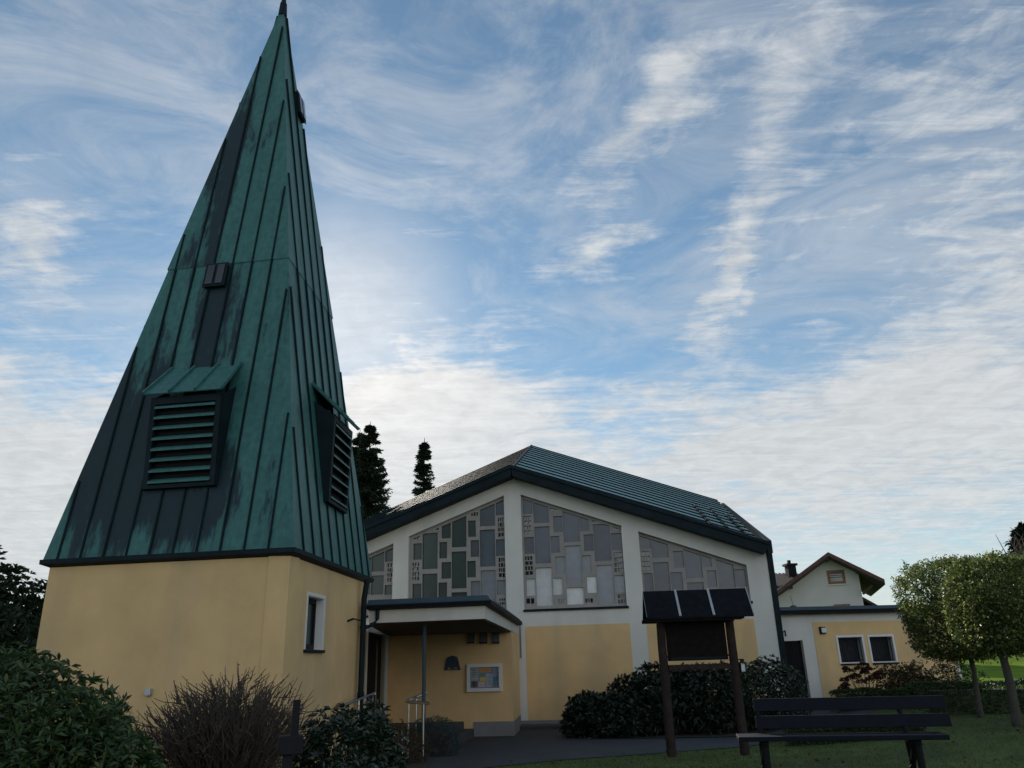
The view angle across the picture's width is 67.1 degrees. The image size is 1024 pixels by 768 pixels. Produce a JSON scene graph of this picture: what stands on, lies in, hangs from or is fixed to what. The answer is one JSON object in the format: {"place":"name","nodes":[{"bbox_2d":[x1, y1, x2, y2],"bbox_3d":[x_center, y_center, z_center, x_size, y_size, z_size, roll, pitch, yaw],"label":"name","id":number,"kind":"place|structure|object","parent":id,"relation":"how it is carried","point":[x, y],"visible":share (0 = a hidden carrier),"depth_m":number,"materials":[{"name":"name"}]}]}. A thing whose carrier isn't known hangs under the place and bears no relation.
{"place":"outdoors","nodes":[
{"label":"outdoors","id":0,"kind":"place"},
{"bbox_2d":[0,0,1023,605],"label":"sky","id":1,"kind":"structure","parent":0,"point":[763,259],"materials":[{"name":"blue"}]},
{"bbox_2d":[406,709,877,767],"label":"path","id":2,"kind":"structure","parent":0,"point":[531,746],"depth_m":15.81,"materials":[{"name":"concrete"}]},
{"bbox_2d":[405,692,429,755],"bbox_3d":[-1.830,6.552,14.787,0.454,1.195,0.949,2,-20,-9],"label":"handrail","id":3,"kind":"object","parent":2,"relation":"on","point":[413,700],"visible":0.72,"depth_m":14.68,"materials":[{"name":"silver metal"}]},
{"bbox_2d":[373,709,1023,767],"bbox_3d":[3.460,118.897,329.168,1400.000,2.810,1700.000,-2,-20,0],"label":"ground","id":4,"kind":"structure","parent":0,"point":[1016,743],"depth_m":12.61,"materials":[{"name":"green plant"}]},
{"bbox_2d":[2,584,43,729],"bbox_3d":[-13.251,8.100,22.767,4.359,5.204,4.441,-2,-20,0],"label":"dark tree","id":5,"kind":"object","parent":4,"relation":"on","point":[34,588],"visible":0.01,"depth_m":22.12,"materials":[{"name":"green plant"}]},
{"bbox_2d":[0,545,47,731],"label":"dark tree","id":6,"kind":"object","parent":4,"relation":"on","point":[13,627],"visible":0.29,"depth_m":21.00,"materials":[{"name":"green plant"}]},
{"bbox_2d":[24,0,373,767],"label":"church tower","id":7,"kind":"structure","parent":4,"relation":"on","point":[210,522],"depth_m":12.85,"materials":[{"name":"teal metal"}]},
{"bbox_2d":[303,592,325,652],"bbox_3d":[-3.297,3.916,12.638,0.240,0.922,0.969,-3,-20,4],"label":"window","id":8,"kind":"structure","parent":7,"relation":"in","point":[315,606],"depth_m":12.95,"materials":[{"name":"white paint"}]},
{"bbox_2d":[277,700,303,767],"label":"garden post","id":9,"kind":"object","parent":4,"relation":"on","point":[290,746],"visible":1,"depth_m":5.61,"materials":[{"name":"grey metal"}]},
{"bbox_2d":[352,432,365,468],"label":"spruce tree","id":10,"kind":"object","parent":4,"relation":"on","point":[355,441],"visible":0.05,"depth_m":48.35,"materials":[{"name":"green plant"}]},
{"bbox_2d":[345,692,375,727],"bbox_3d":[-2.817,6.054,13.772,0.212,1.005,1.368,-7,-20,14],"label":"handrail","id":11,"kind":"object","parent":4,"relation":"on","point":[361,698],"visible":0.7,"depth_m":13.85,"materials":[{"name":"silver metal"}]},
{"bbox_2d":[353,422,392,519],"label":"spruce tree","id":12,"kind":"object","parent":4,"relation":"on","point":[371,482],"visible":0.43,"depth_m":45.59,"materials":[{"name":"green plant"}]},
{"bbox_2d":[404,757,434,767],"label":"planting bed","id":13,"kind":"object","parent":4,"relation":"on","point":[421,764],"visible":0.12,"depth_m":13.02,"materials":[{"name":"soil"}]},
{"bbox_2d":[0,638,136,767],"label":"rhododendron","id":14,"kind":"object","parent":13,"relation":"on","point":[38,701],"visible":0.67,"depth_m":7.43,"materials":[{"name":"green plant"}]},
{"bbox_2d":[0,698,171,767],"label":"rhododendron","id":15,"kind":"object","parent":13,"relation":"on","point":[124,737],"visible":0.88,"depth_m":7.11,"materials":[{"name":"green plant"}]},
{"bbox_2d":[130,713,173,767],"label":"bare shrub","id":16,"kind":"object","parent":13,"relation":"on","point":[135,730],"visible":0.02,"depth_m":8.83,"materials":[{"name":"brown plant"}]},
{"bbox_2d":[133,664,318,767],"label":"bare shrub","id":17,"kind":"object","parent":13,"relation":"on","point":[235,738],"visible":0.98,"depth_m":8.12,"materials":[{"name":"brown plant"}]},
{"bbox_2d":[281,695,410,767],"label":"laurel shrub","id":18,"kind":"object","parent":13,"relation":"on","point":[374,735],"visible":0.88,"depth_m":9.80,"materials":[{"name":"green plant"}]},
{"bbox_2d":[327,752,396,767],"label":"laurel shrub","id":19,"kind":"object","parent":13,"relation":"on","point":[362,761],"visible":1,"depth_m":8.45,"materials":[{"name":"green plant"}]},
{"bbox_2d":[388,718,434,764],"bbox_3d":[-1.944,6.204,13.334,1.116,0.799,0.944,-14,-23,31],"label":"brown shrub","id":20,"kind":"object","parent":13,"relation":"on","point":[411,753],"visible":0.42,"depth_m":13.25,"materials":[{"name":"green plant"}]},
{"bbox_2d":[411,438,434,496],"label":"spruce tree","id":21,"kind":"object","parent":4,"relation":"on","point":[422,469],"visible":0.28,"depth_m":47.89,"materials":[{"name":"green plant"}]},
{"bbox_2d":[405,715,461,756],"bbox_3d":[-1.512,6.760,14.772,1.140,0.792,1.052,-2,-20,0],"label":"silvery shrub","id":22,"kind":"object","parent":4,"relation":"on","point":[436,747],"visible":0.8,"depth_m":14.68,"materials":[{"name":"green plant"}]},
{"bbox_2d":[362,595,521,752],"bbox_3d":[-1.830,7.281,18.874,4.290,3.288,9.663,-2,-20,0],"label":"entrance porch","id":23,"kind":"object","parent":4,"relation":"on","point":[412,645],"visible":0.48,"depth_m":20.76,"materials":[{"name":"yellow paint"}]},
{"bbox_2d":[364,627,388,723],"bbox_3d":[-3.421,7.312,19.189,0.180,2.310,3.599,-1,-20,-1],"label":"door","id":24,"kind":"structure","parent":23,"relation":"in","point":[373,678],"depth_m":19.65,"materials":[{"name":"brown wood"}]},
{"bbox_2d":[444,656,460,669],"bbox_3d":[-1.638,7.649,21.175,0.456,0.377,0.065,-4,-20,6],"label":"bell","id":25,"kind":"object","parent":23,"relation":"attached to","point":[452,662],"depth_m":21.15,"materials":[{"name":"black metal"}]},
{"bbox_2d":[467,633,474,643],"bbox_3d":[-1.137,6.968,21.337,0.183,0.385,0.117,-4,-20,6],"label":"wall lamp","id":26,"kind":"object","parent":23,"relation":"attached to","point":[471,638],"visible":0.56,"depth_m":21.27,"materials":[{"name":"black metal"}]},
{"bbox_2d":[479,633,486,643],"bbox_3d":[-0.792,6.956,21.300,0.207,0.383,0.117,-4,-20,6],"label":"wall lamp","id":27,"kind":"object","parent":23,"relation":"attached to","point":[483,637],"visible":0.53,"depth_m":21.24,"materials":[{"name":"black metal"}]},
{"bbox_2d":[466,663,502,691],"bbox_3d":[-0.749,7.965,20.945,0.967,0.708,0.096,-4,-20,6],"label":"notice case","id":28,"kind":"object","parent":23,"relation":"attached to","point":[484,677],"visible":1,"depth_m":20.95,"materials":[{"name":"white paint"}]},
{"bbox_2d":[492,632,498,643],"bbox_3d":[-0.454,6.954,21.260,0.197,0.362,0.117,-4,-20,6],"label":"wall lamp","id":29,"kind":"object","parent":23,"relation":"attached to","point":[495,637],"visible":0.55,"depth_m":21.20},
{"bbox_2d":[363,445,788,729],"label":"church","id":30,"kind":"structure","parent":4,"relation":"on","point":[531,537],"depth_m":24.42,"materials":[{"name":"paint"}]},
{"bbox_2d":[366,545,392,617],"bbox_3d":[-5.398,6.465,25.214,3.234,2.305,0.380,-4,-20,7],"label":"window","id":31,"kind":"structure","parent":30,"relation":"in","point":[381,562],"depth_m":25.19,"materials":[{"name":"glass"}]},
{"bbox_2d":[409,497,506,608],"bbox_3d":[-1.761,5.549,25.111,3.175,3.611,0.160,-4,-20,7],"label":"window","id":32,"kind":"structure","parent":30,"relation":"in","point":[462,555],"depth_m":25.04,"materials":[{"name":"glass"}]},
{"bbox_2d":[521,496,628,611],"bbox_3d":[1.935,5.274,24.535,3.243,3.685,0.380,-4,-20,7],"label":"window","id":33,"kind":"structure","parent":30,"relation":"in","point":[572,560],"depth_m":24.50,"materials":[{"name":"glass"}]},
{"bbox_2d":[638,532,752,602],"bbox_3d":[5.605,5.653,23.848,3.234,2.305,0.380,-4,-20,7],"label":"window","id":34,"kind":"structure","parent":30,"relation":"in","point":[665,565],"depth_m":23.93,"materials":[{"name":"glass"}]},
{"bbox_2d":[567,717,776,737],"bbox_3d":[4.326,8.954,20.288,6.464,0.302,4.580,-5,-20,8],"label":"planting bed","id":35,"kind":"object","parent":4,"relation":"on","point":[724,734],"visible":0.13,"depth_m":18.83,"materials":[{"name":"soil"}]},
{"bbox_2d":[558,688,664,738],"bbox_3d":[2.597,8.439,19.654,2.864,1.348,2.219,-2,-20,0],"label":"evergreen shrub","id":36,"kind":"object","parent":35,"relation":"on","point":[583,713],"visible":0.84,"depth_m":19.11,"materials":[{"name":"green plant"}]},
{"bbox_2d":[605,661,711,734],"bbox_3d":[3.792,8.153,19.910,2.727,1.955,2.406,-2,-20,0],"label":"evergreen shrub","id":37,"kind":"object","parent":35,"relation":"on","point":[640,681],"visible":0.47,"depth_m":19.52,"materials":[{"name":"green plant"}]},
{"bbox_2d":[658,660,753,735],"bbox_3d":[4.974,8.067,19.697,2.663,1.943,2.265,-2,-20,0],"label":"evergreen shrub","id":38,"kind":"object","parent":35,"relation":"on","point":[720,714],"visible":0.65,"depth_m":19.07,"materials":[{"name":"green plant"}]},
{"bbox_2d":[729,654,811,730],"bbox_3d":[6.370,7.764,19.354,2.328,1.875,2.015,-2,-20,0],"label":"evergreen shrub","id":39,"kind":"object","parent":35,"relation":"on","point":[755,678],"visible":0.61,"depth_m":19.00,"materials":[{"name":"green plant"}]},
{"bbox_2d":[642,587,753,756],"bbox_3d":[3.358,5.194,13.603,1.897,3.069,0.772,-3,-20,3],"label":"bulletin board","id":40,"kind":"object","parent":4,"relation":"on","point":[690,624],"visible":0.97,"depth_m":13.76,"materials":[{"name":"brown wood"}]},
{"bbox_2d":[729,659,746,672],"bbox_3d":[3.995,4.983,13.638,0.283,0.240,0.126,-2,-20,0],"label":"lantern","id":41,"kind":"object","parent":40,"relation":"attached to","point":[742,667],"visible":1,"depth_m":13.60,"materials":[{"name":"white glass"}]},
{"bbox_2d":[775,560,797,588],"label":"house","id":42,"kind":"structure","parent":4,"relation":"on","point":[788,575],"depth_m":51.46,"materials":[{"name":"tile"}]},
{"bbox_2d":[777,552,884,606],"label":"house","id":43,"kind":"structure","parent":4,"relation":"on","point":[828,579],"depth_m":43.58,"materials":[{"name":"white paint"}]},
{"bbox_2d":[826,570,847,585],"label":"window","id":44,"kind":"structure","parent":43,"relation":"in","point":[835,577],"depth_m":43.68,"materials":[{"name":"orange wood"}]},
{"bbox_2d":[834,604,849,605],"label":"lower window","id":45,"kind":"structure","parent":43,"relation":"in","point":[834,604],"depth_m":42.83,"materials":[{"name":"orange wood"}]},
{"bbox_2d":[736,695,951,767],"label":"park bench","id":46,"kind":"object","parent":4,"relation":"on","point":[913,741],"visible":1,"depth_m":8.12,"materials":[{"name":"blue paint"}]},
{"bbox_2d":[774,604,962,697],"bbox_3d":[10.380,9.624,26.415,6.160,3.420,7.630,1,-20,-8],"label":"annex","id":47,"kind":"object","parent":4,"relation":"on","point":[870,635],"visible":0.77,"depth_m":23.29,"materials":[{"name":"yellow paint"}]},
{"bbox_2d":[784,641,808,697],"bbox_3d":[8.399,8.750,22.858,0.860,2.164,0.090,1,-20,-8],"label":"door","id":48,"kind":"structure","parent":47,"relation":"in","point":[793,649],"depth_m":23.03,"materials":[{"name":"brown wood"}]},
{"bbox_2d":[819,627,826,633],"bbox_3d":[9.363,7.415,23.242,0.181,0.203,0.107,1,-20,-8],"label":"wall lamp","id":49,"kind":"object","parent":47,"relation":"attached to","point":[822,630],"visible":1,"depth_m":23.21,"materials":[{"name":"white glass"}]},
{"bbox_2d":[835,635,868,664],"bbox_3d":[10.198,8.033,23.308,0.894,0.852,0.330,1,-20,-8],"label":"window","id":50,"kind":"structure","parent":47,"relation":"in","point":[848,650],"depth_m":23.34,"materials":[{"name":"white paint"}]},
{"bbox_2d":[867,634,899,664],"bbox_3d":[11.193,8.056,23.439,0.864,0.853,0.330,1,-20,-8],"label":"window","id":51,"kind":"structure","parent":47,"relation":"in","point":[879,650],"depth_m":23.47,"materials":[{"name":"white paint"}]},
{"bbox_2d":[828,685,972,712],"bbox_3d":[10.034,8.045,19.729,3.693,0.666,0.739,-3,-20,3],"label":"clipped hedge","id":52,"kind":"object","parent":4,"relation":"on","point":[900,691],"visible":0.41,"depth_m":19.57,"materials":[{"name":"green plant"}]},
{"bbox_2d":[889,554,1012,717],"bbox_3d":[9.805,5.489,16.939,2.235,3.571,2.230,-2,-20,0],"label":"clipped tree","id":53,"kind":"object","parent":4,"relation":"on","point":[949,650],"visible":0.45,"depth_m":16.89,"materials":[{"name":"green plant"}]},
{"bbox_2d":[905,677,1023,714],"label":"clipped hedge","id":54,"kind":"object","parent":4,"relation":"on","point":[961,701],"visible":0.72,"depth_m":17.30,"materials":[{"name":"green plant"}]},
{"bbox_2d":[934,546,1023,726],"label":"clipped tree","id":55,"kind":"object","parent":4,"relation":"on","point":[994,602],"visible":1,"depth_m":14.68,"materials":[{"name":"green plant"}]},
{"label":"planting bed","id":56,"kind":"structure","parent":4,"relation":"on","visible":0},
{"bbox_2d":[837,661,885,693],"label":"shrub","id":57,"kind":"object","parent":56,"relation":"on","point":[875,675],"visible":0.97,"depth_m":20.03,"materials":[{"name":"plant"}]},
{"bbox_2d":[871,659,936,691],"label":"brown shrub","id":58,"kind":"object","parent":56,"relation":"on","point":[902,675],"visible":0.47,"depth_m":20.55,"materials":[{"name":"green plant"}]},
{"bbox_2d":[921,659,989,690],"bbox_3d":[11.546,7.789,20.198,1.470,1.329,1.516,10,-23,-30],"label":"evergreen shrub","id":59,"kind":"object","parent":56,"relation":"on","point":[946,672],"visible":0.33,"depth_m":20.19,"materials":[{"name":"green plant"}]},
{"bbox_2d":[782,712,925,746],"bbox_3d":[6.394,6.499,14.492,2.557,0.610,0.633,-7,-20,13],"label":"bench","id":60,"kind":"object","parent":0,"point":[835,730],"visible":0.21,"depth_m":14.34,"materials":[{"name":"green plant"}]},
{"bbox_2d":[961,653,1023,688],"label":"meadow","id":61,"kind":"structure","parent":0,"point":[994,671],"depth_m":36.49,"materials":[{"name":"green plant"}]},
{"bbox_2d":[993,527,1023,584],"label":"bare tree","id":62,"kind":"object","parent":61,"relation":"on","point":[1021,548],"visible":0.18,"depth_m":43.88,"materials":[{"name":"brown plant"}]},
{"bbox_2d":[1003,521,1023,635],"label":"spruce tree","id":63,"kind":"object","parent":61,"relation":"on","point":[1019,529],"visible":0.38,"depth_m":49.20,"materials":[{"name":"green plant"}]}
]}

